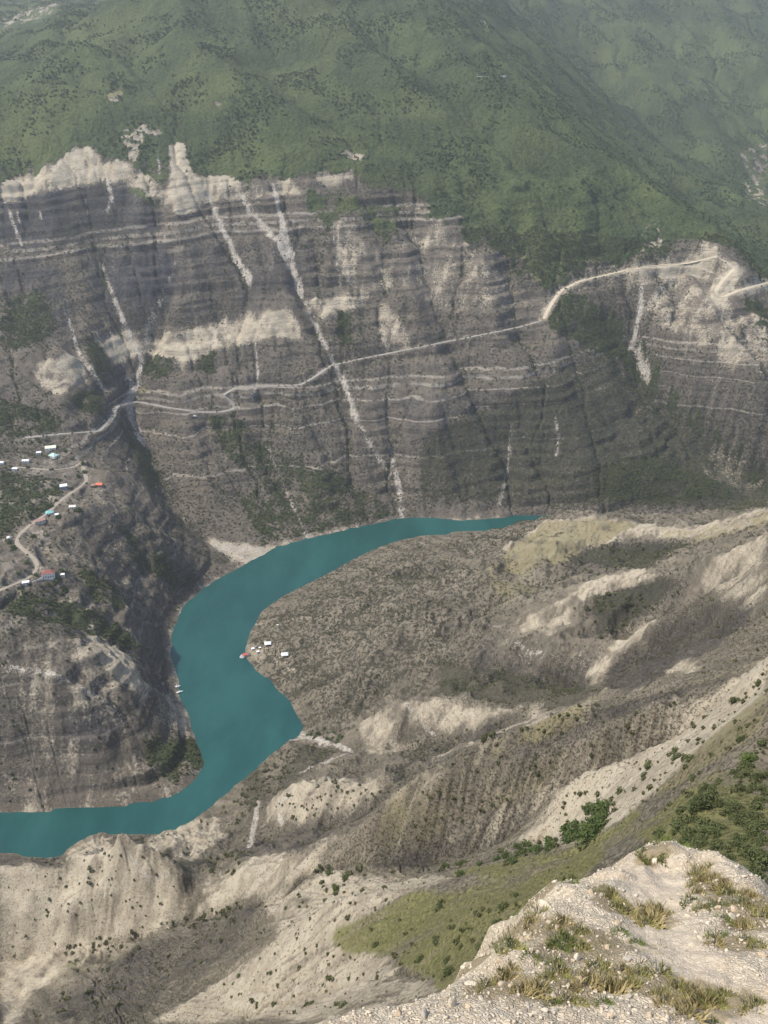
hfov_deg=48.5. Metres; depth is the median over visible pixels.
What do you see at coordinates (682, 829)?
shrub
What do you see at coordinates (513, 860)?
shrub
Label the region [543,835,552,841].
shrub
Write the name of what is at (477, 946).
shrub
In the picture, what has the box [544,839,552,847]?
shrub
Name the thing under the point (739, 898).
grass tuft
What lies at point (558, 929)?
grass tuft
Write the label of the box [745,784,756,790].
shrub
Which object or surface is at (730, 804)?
shrub
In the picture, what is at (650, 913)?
grass tuft
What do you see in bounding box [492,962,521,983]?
grass tuft
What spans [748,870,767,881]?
shrub
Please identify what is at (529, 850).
shrub
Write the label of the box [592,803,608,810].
shrub
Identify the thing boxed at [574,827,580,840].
shrub
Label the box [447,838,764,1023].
grass
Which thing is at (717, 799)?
shrub
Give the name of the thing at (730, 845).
shrub
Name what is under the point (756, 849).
shrub
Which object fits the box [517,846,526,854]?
shrub
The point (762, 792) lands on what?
shrub
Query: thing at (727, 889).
grass tuft
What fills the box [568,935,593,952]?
grass tuft
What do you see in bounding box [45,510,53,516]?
house
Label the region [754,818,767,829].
shrub
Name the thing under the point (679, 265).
dirt road
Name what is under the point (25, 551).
village track
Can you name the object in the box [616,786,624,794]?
shrub
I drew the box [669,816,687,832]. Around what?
shrub
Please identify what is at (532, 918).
grass tuft
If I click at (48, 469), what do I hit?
village track
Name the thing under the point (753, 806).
shrub
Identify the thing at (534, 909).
grass tuft
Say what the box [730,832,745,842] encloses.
shrub
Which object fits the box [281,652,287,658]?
pavilion
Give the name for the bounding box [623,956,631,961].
stone
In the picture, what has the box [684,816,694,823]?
shrub
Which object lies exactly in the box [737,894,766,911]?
grass tuft
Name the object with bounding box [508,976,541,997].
grass tuft
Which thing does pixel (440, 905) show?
shrub
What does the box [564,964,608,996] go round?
grass tuft
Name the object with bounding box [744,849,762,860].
shrub
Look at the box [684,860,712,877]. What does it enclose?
grass tuft
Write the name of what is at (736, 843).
shrub
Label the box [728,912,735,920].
stone
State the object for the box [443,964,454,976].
shrub
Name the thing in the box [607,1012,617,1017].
stone
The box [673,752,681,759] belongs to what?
shrub
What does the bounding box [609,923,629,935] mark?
grass tuft
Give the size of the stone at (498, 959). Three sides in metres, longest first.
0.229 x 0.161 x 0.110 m
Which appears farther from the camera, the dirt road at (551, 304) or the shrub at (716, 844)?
the dirt road at (551, 304)
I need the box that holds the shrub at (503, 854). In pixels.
[501,850,511,858]
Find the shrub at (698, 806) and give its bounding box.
[693,800,701,810]
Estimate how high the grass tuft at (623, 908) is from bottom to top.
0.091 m
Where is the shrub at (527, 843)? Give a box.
[518,839,532,846]
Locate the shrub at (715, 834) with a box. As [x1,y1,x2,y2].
[711,827,724,837]
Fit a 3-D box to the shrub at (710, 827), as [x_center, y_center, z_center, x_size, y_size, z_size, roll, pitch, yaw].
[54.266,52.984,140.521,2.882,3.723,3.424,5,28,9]
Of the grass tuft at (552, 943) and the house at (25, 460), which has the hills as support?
the house at (25, 460)
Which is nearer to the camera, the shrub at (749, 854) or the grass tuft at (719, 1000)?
the grass tuft at (719, 1000)
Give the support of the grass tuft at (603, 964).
on the ground at (697, 958)
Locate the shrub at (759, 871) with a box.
[747,866,767,878]
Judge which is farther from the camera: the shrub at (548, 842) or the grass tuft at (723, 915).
the shrub at (548, 842)
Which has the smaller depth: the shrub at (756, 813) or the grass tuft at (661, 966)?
the grass tuft at (661, 966)
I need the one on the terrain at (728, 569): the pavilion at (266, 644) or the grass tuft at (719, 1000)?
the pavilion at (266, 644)
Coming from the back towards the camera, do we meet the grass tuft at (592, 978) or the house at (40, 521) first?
the house at (40, 521)
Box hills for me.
[0,0,767,812]
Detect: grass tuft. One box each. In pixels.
[475,975,495,993]
[488,963,509,983]
[492,932,526,953]
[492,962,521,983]
[494,937,530,956]
[496,959,524,976]
[508,970,552,1001]
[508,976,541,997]
[518,902,548,922]
[518,911,540,928]
[519,948,542,965]
[531,977,556,996]
[537,954,574,980]
[537,968,559,982]
[543,921,564,931]
[543,953,566,964]
[543,995,562,1006]
[545,910,576,928]
[546,929,579,950]
[547,936,560,948]
[551,940,572,952]
[556,987,581,1007]
[557,872,580,883]
[557,931,574,941]
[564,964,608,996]
[567,994,589,1007]
[568,921,592,936]
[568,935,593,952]
[582,963,620,989]
[583,951,618,973]
[593,994,614,1008]
[594,967,637,995]
[595,883,616,894]
[597,887,623,901]
[601,892,624,903]
[603,898,625,913]
[608,897,640,916]
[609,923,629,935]
[609,958,637,976]
[617,974,639,990]
[618,972,646,988]
[620,896,629,905]
[624,895,655,918]
[625,961,653,981]
[627,936,646,948]
[630,903,671,929]
[632,844,645,857]
[635,849,646,860]
[636,916,659,929]
[638,958,676,983]
[639,897,671,918]
[647,854,660,865]
[647,982,677,997]
[647,985,682,1007]
[651,833,672,844]
[658,852,670,868]
[660,987,711,1023]
[662,908,674,915]
[665,972,694,993]
[666,979,687,993]
[675,987,702,1004]
[677,838,690,847]
[678,978,704,996]
[679,891,700,909]
[681,985,718,1008]
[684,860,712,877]
[684,880,701,888]
[688,882,709,894]
[688,985,728,1005]
[690,871,709,882]
[691,898,709,912]
[694,1010,723,1023]
[698,990,732,1011]
[699,987,733,1008]
[701,861,713,869]
[702,869,722,883]
[702,897,729,911]
[703,925,727,940]
[703,931,725,948]
[706,984,728,995]
[707,874,734,891]
[711,985,737,998]
[713,911,733,924]
[716,882,744,895]
[718,876,735,888]
[724,913,746,926]
[727,892,753,909]
[732,989,766,1018]
[735,915,757,930]
[735,932,756,944]
[736,884,755,895]
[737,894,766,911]
[743,888,760,899]
[744,936,767,949]
[748,903,767,921]
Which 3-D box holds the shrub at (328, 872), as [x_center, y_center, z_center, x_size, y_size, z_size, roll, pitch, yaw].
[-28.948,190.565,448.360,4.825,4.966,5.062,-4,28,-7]
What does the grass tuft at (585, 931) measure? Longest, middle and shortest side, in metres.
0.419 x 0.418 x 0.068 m
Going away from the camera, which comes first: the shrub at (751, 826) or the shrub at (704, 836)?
the shrub at (751, 826)
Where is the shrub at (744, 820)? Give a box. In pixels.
[739,817,746,826]
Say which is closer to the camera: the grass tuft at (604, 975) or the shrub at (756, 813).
the grass tuft at (604, 975)
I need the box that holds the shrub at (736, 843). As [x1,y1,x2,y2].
[733,839,744,847]
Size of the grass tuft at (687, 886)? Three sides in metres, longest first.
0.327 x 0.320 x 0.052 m
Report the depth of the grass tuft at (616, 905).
12.56 m
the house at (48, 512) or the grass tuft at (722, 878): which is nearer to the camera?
the grass tuft at (722, 878)
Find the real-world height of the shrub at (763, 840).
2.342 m
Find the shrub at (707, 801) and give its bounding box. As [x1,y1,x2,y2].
[699,792,715,807]
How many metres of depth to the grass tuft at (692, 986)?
10.10 m
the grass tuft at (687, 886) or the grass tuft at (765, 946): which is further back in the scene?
the grass tuft at (687, 886)
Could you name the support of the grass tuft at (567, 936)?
on the ground at (697, 958)
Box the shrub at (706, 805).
[699,797,710,809]
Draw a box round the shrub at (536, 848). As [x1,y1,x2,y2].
[532,844,542,854]
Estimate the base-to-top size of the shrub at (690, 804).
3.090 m
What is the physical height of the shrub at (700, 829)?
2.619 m
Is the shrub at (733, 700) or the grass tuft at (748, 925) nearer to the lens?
the grass tuft at (748, 925)
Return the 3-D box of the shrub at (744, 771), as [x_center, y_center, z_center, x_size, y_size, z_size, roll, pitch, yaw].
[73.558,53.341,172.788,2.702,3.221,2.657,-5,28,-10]
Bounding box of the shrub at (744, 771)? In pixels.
[741,767,753,776]
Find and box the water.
[0,514,545,857]
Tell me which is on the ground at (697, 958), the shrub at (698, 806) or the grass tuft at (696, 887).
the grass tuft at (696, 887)
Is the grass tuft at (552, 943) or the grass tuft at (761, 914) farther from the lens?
the grass tuft at (761, 914)
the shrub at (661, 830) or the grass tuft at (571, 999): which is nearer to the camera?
the grass tuft at (571, 999)
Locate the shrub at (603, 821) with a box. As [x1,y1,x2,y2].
[595,816,609,829]
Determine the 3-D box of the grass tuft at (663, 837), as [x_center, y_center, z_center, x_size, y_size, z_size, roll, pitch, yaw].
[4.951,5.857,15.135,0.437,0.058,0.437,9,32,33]
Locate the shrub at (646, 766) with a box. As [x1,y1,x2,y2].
[643,761,652,770]
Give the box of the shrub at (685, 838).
[680,833,690,842]
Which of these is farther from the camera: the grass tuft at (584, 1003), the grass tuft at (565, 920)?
the grass tuft at (565, 920)
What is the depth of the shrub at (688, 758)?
225.70 m
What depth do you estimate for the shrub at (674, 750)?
262.00 m
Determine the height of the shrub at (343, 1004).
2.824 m
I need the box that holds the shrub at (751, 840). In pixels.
[748,837,755,843]
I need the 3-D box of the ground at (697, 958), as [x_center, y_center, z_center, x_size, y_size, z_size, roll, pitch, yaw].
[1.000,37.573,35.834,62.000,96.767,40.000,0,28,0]
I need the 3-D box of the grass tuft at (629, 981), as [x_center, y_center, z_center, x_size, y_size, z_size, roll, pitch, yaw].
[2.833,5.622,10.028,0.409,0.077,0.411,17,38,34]
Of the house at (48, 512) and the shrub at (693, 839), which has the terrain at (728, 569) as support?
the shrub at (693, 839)
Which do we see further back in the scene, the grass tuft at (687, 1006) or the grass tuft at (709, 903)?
the grass tuft at (709, 903)
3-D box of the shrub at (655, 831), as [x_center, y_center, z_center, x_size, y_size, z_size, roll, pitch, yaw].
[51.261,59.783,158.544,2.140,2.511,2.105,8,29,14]
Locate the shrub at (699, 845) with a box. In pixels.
[696,841,704,848]
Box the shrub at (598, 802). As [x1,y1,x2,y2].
[590,796,610,810]
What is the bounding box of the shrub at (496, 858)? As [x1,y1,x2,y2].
[492,854,499,860]
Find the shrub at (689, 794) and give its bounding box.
[683,789,694,797]
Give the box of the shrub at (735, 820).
[732,815,747,824]
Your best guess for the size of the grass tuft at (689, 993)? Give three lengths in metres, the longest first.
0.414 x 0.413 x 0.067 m
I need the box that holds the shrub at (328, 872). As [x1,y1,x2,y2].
[325,869,332,875]
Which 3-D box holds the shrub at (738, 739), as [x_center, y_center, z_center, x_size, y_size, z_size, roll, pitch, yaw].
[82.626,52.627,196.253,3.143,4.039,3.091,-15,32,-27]
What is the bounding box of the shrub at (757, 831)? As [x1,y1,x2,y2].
[750,825,761,835]
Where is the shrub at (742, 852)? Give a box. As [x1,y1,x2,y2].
[737,845,750,856]
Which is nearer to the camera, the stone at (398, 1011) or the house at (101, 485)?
the stone at (398, 1011)
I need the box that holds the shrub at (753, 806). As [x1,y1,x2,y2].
[748,800,764,809]
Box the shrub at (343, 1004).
[338,1000,346,1008]
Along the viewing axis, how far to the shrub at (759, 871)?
100.33 m
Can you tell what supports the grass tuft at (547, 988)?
on the ground at (697, 958)
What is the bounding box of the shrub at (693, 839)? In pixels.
[688,834,701,845]
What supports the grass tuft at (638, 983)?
on the ground at (697, 958)
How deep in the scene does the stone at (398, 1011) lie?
9.41 m
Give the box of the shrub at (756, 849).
[744,847,763,855]
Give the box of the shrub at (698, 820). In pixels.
[694,817,714,829]
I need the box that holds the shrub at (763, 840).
[755,835,767,844]
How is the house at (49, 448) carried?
on the hills
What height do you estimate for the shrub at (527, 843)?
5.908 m
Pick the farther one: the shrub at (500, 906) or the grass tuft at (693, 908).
the shrub at (500, 906)
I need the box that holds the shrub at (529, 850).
[526,844,534,852]
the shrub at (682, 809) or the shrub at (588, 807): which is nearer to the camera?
the shrub at (682, 809)
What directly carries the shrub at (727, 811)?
on the terrain at (728, 569)
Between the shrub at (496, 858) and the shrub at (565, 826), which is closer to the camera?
the shrub at (565, 826)
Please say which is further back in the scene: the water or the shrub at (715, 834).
the water
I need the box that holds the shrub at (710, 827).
[704,821,721,834]
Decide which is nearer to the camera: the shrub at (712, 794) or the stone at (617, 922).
the stone at (617, 922)
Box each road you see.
[23,320,541,438]
[543,256,716,318]
[642,264,714,273]
[714,257,767,296]
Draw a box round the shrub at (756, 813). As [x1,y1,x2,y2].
[745,810,758,820]
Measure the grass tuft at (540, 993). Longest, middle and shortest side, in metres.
0.593 x 0.590 x 0.113 m
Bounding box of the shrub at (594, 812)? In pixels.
[590,805,607,816]
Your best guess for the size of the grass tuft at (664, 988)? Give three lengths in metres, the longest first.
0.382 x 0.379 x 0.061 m
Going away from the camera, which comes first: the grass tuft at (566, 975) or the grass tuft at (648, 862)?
the grass tuft at (566, 975)
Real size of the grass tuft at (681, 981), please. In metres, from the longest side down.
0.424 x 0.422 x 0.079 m
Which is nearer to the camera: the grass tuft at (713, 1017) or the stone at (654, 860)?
the grass tuft at (713, 1017)
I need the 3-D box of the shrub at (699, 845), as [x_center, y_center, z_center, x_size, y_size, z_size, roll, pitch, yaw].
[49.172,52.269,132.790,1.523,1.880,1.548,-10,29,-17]
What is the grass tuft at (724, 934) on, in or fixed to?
on the ground at (697, 958)
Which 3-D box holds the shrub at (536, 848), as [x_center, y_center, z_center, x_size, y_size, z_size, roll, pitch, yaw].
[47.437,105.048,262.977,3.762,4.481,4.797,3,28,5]
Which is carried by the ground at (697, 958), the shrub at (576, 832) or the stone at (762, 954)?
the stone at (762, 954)
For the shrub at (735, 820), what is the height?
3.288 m
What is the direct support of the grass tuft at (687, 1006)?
on the ground at (697, 958)
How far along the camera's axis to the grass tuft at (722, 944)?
11.26 m
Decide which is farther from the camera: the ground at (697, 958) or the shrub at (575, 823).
the shrub at (575, 823)
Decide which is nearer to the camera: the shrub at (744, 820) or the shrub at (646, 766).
the shrub at (744, 820)
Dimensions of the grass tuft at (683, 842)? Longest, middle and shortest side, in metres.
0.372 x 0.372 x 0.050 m
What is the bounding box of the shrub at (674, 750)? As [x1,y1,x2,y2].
[670,747,678,754]
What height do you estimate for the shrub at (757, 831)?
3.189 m
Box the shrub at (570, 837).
[563,832,575,843]
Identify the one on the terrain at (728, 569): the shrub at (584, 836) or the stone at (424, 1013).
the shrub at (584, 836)
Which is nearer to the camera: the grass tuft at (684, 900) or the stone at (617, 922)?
the stone at (617, 922)
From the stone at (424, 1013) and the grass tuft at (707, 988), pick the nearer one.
the stone at (424, 1013)
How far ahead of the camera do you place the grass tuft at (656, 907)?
12.49 m
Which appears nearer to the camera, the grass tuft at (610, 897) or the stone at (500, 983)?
the stone at (500, 983)
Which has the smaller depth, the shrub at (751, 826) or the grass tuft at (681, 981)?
the grass tuft at (681, 981)
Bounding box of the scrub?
[8,498,767,1023]
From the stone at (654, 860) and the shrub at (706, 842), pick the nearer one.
the stone at (654, 860)
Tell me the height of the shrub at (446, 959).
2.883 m
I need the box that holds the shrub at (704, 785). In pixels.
[697,780,709,792]
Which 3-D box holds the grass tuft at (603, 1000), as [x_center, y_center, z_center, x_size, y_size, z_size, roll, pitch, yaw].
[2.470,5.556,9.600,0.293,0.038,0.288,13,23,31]
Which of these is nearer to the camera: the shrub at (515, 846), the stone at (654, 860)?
the stone at (654, 860)
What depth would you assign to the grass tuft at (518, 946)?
11.01 m
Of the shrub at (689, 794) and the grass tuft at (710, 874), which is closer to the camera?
the grass tuft at (710, 874)
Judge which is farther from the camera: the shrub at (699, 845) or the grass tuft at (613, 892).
the shrub at (699, 845)
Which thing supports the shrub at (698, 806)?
on the terrain at (728, 569)
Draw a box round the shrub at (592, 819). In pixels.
[583,814,600,826]
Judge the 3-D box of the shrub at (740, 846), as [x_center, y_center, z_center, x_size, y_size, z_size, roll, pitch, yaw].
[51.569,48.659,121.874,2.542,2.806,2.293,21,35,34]
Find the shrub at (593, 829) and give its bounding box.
[580,821,603,842]
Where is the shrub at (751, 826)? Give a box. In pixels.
[745,822,762,834]
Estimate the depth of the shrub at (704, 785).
183.61 m
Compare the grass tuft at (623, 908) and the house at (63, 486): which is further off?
the house at (63, 486)
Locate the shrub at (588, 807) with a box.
[584,802,594,815]
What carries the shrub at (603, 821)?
on the terrain at (728, 569)
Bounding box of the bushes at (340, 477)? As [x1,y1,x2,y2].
[0,221,767,803]
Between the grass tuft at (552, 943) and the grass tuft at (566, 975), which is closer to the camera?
the grass tuft at (566, 975)
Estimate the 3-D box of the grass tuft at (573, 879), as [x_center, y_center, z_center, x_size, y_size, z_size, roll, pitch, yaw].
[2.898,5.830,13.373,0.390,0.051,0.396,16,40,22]
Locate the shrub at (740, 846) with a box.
[737,842,747,851]
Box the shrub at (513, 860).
[509,857,518,864]
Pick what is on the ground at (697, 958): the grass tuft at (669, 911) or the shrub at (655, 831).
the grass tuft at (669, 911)
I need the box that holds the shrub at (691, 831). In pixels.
[681,827,697,836]
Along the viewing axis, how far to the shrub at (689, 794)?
186.57 m
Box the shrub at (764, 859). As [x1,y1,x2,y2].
[752,850,767,867]
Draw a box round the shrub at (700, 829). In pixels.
[697,824,709,833]
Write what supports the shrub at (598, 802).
on the terrain at (728, 569)
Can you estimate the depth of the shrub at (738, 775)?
172.75 m
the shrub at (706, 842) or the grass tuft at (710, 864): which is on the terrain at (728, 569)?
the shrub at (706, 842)
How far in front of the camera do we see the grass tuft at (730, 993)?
10.03 m
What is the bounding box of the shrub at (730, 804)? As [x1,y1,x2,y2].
[725,799,740,811]
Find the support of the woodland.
on the hills
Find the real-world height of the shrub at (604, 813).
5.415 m
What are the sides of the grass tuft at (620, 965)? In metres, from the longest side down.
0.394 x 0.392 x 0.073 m
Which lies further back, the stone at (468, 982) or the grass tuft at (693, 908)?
the grass tuft at (693, 908)
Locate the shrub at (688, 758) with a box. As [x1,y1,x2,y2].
[683,754,694,762]
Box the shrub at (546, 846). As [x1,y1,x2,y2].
[543,844,552,853]
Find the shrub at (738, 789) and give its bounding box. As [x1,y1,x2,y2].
[732,783,747,792]
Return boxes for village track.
[0,465,87,590]
[17,463,80,469]
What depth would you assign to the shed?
956.15 m
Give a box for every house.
[22,459,29,462]
[33,517,45,524]
[41,569,54,579]
[45,445,55,451]
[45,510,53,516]
[48,453,58,458]
[59,483,67,489]
[69,505,76,509]
[96,483,103,487]
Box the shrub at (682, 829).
[679,825,696,834]
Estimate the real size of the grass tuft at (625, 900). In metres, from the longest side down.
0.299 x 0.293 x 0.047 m
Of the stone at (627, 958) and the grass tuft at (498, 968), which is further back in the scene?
the stone at (627, 958)
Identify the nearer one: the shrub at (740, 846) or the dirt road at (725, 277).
the shrub at (740, 846)
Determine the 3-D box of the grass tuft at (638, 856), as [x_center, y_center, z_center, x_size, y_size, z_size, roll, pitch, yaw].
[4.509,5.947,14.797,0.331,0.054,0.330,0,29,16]
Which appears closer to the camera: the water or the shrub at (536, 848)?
the shrub at (536, 848)
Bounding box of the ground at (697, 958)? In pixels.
[317,840,767,1023]
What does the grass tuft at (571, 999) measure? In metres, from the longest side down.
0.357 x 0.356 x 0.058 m
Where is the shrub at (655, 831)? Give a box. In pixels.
[654,826,663,836]
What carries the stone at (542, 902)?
on the ground at (697, 958)
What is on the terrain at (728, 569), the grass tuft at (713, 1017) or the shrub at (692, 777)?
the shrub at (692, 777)
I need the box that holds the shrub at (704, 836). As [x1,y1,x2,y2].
[697,833,708,838]
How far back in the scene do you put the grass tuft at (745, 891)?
12.97 m
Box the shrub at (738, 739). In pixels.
[735,732,746,742]
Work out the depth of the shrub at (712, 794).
154.44 m
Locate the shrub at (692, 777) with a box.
[688,774,695,781]
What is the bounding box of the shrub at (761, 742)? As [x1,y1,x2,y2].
[757,737,767,748]
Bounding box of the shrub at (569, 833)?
[559,830,574,843]
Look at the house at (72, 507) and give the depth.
1097.70 m
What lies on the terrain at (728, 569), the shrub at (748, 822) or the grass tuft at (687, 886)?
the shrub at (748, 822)
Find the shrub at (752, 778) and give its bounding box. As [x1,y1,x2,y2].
[748,775,757,782]
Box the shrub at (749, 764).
[745,762,755,768]
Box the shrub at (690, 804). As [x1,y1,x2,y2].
[684,798,700,810]
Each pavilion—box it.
[264,641,270,646]
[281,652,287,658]
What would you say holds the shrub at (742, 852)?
on the terrain at (728, 569)
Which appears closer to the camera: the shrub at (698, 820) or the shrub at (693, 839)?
the shrub at (693, 839)
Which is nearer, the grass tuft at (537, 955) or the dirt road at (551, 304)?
the grass tuft at (537, 955)
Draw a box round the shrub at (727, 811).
[722,806,733,815]
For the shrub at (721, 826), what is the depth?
140.52 m
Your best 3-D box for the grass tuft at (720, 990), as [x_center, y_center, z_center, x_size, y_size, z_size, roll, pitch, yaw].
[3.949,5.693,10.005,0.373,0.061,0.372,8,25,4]
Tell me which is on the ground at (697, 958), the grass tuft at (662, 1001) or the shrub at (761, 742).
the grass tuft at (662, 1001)
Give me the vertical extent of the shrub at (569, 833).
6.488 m
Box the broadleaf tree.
[738,751,757,762]
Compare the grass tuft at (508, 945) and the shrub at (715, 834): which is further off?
the shrub at (715, 834)
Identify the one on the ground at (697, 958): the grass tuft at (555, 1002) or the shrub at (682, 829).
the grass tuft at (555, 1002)
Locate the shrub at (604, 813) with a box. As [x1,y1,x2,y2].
[600,809,610,818]
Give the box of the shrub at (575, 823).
[569,819,579,829]
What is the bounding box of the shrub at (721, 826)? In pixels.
[706,821,728,832]
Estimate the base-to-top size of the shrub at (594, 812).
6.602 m
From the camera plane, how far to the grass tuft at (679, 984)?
10.11 m
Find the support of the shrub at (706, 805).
on the terrain at (728, 569)
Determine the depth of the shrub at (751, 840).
126.50 m
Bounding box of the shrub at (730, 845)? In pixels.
[724,840,735,849]
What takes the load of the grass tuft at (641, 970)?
on the ground at (697, 958)
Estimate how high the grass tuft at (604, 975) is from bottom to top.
0.085 m
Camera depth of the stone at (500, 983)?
10.05 m
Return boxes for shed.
[22,580,28,585]
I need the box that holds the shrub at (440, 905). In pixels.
[435,902,442,909]
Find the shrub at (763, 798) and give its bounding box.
[756,795,767,802]
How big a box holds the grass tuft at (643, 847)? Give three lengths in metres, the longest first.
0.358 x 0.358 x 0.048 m
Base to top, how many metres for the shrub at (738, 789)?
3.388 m
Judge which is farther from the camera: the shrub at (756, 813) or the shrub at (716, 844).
the shrub at (756, 813)
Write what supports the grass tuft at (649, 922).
on the ground at (697, 958)
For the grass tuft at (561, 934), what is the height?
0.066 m
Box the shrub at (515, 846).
[511,843,519,848]
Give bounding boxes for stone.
[394,1008,401,1015]
[421,1007,427,1020]
[445,995,455,1007]
[464,980,477,985]
[494,957,502,962]
[497,980,506,986]
[537,896,550,906]
[572,953,580,960]
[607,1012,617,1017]
[614,920,620,925]
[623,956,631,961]
[624,993,631,998]
[647,1011,651,1017]
[651,858,657,863]
[663,1005,675,1012]
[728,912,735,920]
[730,905,737,911]
[754,952,767,957]
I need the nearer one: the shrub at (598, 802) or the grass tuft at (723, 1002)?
the grass tuft at (723, 1002)
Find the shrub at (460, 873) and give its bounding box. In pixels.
[456,869,464,876]
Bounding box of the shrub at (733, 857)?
[727,852,735,859]
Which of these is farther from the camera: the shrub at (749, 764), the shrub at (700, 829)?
the shrub at (749, 764)
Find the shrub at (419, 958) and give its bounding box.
[416,954,423,962]
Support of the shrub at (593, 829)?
on the terrain at (728, 569)
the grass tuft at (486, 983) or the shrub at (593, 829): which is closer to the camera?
the grass tuft at (486, 983)
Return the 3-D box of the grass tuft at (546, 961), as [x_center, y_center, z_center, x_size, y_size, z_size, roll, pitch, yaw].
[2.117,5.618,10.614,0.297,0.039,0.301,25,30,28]
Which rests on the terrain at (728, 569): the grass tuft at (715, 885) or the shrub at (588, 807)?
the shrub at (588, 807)
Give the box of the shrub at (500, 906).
[495,901,505,913]
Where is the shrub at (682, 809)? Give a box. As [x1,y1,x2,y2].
[675,805,686,815]
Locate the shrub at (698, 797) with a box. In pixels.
[693,793,705,806]
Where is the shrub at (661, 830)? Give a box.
[657,828,665,836]
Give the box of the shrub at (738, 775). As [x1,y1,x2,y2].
[733,771,744,778]
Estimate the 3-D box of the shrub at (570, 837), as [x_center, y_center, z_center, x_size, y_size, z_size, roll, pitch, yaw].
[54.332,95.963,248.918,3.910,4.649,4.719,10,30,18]
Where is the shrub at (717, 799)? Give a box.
[714,796,723,804]
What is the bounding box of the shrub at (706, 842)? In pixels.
[696,837,709,845]
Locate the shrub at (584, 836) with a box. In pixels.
[575,825,594,850]
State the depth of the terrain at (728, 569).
617.00 m
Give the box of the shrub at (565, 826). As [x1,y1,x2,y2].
[558,820,570,833]
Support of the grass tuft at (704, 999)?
on the ground at (697, 958)
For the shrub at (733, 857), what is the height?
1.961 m
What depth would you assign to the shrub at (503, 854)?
293.78 m
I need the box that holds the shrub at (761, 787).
[756,782,767,791]
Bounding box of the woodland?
[0,0,767,285]
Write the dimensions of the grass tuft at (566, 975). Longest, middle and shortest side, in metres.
0.528 x 0.527 x 0.086 m
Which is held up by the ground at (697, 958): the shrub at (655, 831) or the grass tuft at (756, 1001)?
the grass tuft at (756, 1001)
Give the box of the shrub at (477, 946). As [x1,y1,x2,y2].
[474,942,481,949]
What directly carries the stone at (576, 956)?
on the ground at (697, 958)
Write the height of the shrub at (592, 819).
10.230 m
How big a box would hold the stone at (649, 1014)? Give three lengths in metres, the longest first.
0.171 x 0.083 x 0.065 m
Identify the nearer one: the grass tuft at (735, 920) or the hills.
the grass tuft at (735, 920)
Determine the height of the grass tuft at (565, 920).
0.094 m
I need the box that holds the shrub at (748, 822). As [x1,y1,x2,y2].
[741,818,755,829]
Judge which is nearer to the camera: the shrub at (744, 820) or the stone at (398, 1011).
the stone at (398, 1011)
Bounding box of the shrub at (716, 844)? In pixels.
[708,838,726,850]
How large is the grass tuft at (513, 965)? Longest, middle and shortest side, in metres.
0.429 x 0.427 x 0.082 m
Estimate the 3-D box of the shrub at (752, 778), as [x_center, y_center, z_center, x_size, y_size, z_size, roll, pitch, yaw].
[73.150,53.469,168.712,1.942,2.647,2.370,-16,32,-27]
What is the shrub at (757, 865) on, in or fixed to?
on the terrain at (728, 569)
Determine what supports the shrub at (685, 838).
on the terrain at (728, 569)
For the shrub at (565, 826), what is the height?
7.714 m
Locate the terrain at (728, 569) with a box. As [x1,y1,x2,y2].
[0,499,767,1023]
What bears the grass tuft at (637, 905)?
on the ground at (697, 958)
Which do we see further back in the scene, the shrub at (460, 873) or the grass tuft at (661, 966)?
the shrub at (460, 873)
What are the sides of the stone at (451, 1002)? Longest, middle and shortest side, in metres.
0.156 x 0.149 x 0.078 m
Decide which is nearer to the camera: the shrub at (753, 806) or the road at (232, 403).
the shrub at (753, 806)
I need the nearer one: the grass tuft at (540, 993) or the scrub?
the grass tuft at (540, 993)
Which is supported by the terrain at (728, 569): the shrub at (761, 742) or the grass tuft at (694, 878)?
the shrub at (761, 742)
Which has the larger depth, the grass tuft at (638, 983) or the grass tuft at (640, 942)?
the grass tuft at (640, 942)
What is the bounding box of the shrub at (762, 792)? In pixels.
[760,790,767,795]
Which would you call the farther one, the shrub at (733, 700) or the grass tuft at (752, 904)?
the shrub at (733, 700)
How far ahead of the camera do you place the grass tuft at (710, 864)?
14.05 m
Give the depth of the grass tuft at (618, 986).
10.00 m
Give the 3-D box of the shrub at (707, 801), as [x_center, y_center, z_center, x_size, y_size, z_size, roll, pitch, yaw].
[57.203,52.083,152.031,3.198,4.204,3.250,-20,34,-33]
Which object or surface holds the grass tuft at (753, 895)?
on the ground at (697, 958)
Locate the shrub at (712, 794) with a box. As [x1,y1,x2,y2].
[703,788,719,801]
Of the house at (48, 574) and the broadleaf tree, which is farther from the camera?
the house at (48, 574)
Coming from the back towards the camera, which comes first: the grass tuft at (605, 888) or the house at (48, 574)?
the house at (48, 574)
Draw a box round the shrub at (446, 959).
[443,955,449,964]
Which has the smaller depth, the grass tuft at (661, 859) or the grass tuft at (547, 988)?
the grass tuft at (547, 988)
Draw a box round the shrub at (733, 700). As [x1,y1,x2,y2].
[728,696,740,703]
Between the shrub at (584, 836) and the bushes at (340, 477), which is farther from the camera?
the bushes at (340, 477)
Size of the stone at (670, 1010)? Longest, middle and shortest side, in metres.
0.138 x 0.115 x 0.083 m
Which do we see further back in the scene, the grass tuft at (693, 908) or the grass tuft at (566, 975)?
the grass tuft at (693, 908)
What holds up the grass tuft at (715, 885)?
on the ground at (697, 958)
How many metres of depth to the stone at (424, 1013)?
9.27 m
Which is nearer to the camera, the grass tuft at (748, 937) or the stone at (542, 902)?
the grass tuft at (748, 937)
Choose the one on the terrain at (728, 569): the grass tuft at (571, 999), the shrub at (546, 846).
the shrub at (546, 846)
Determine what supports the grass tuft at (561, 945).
on the ground at (697, 958)
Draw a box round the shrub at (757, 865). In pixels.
[749,861,766,870]

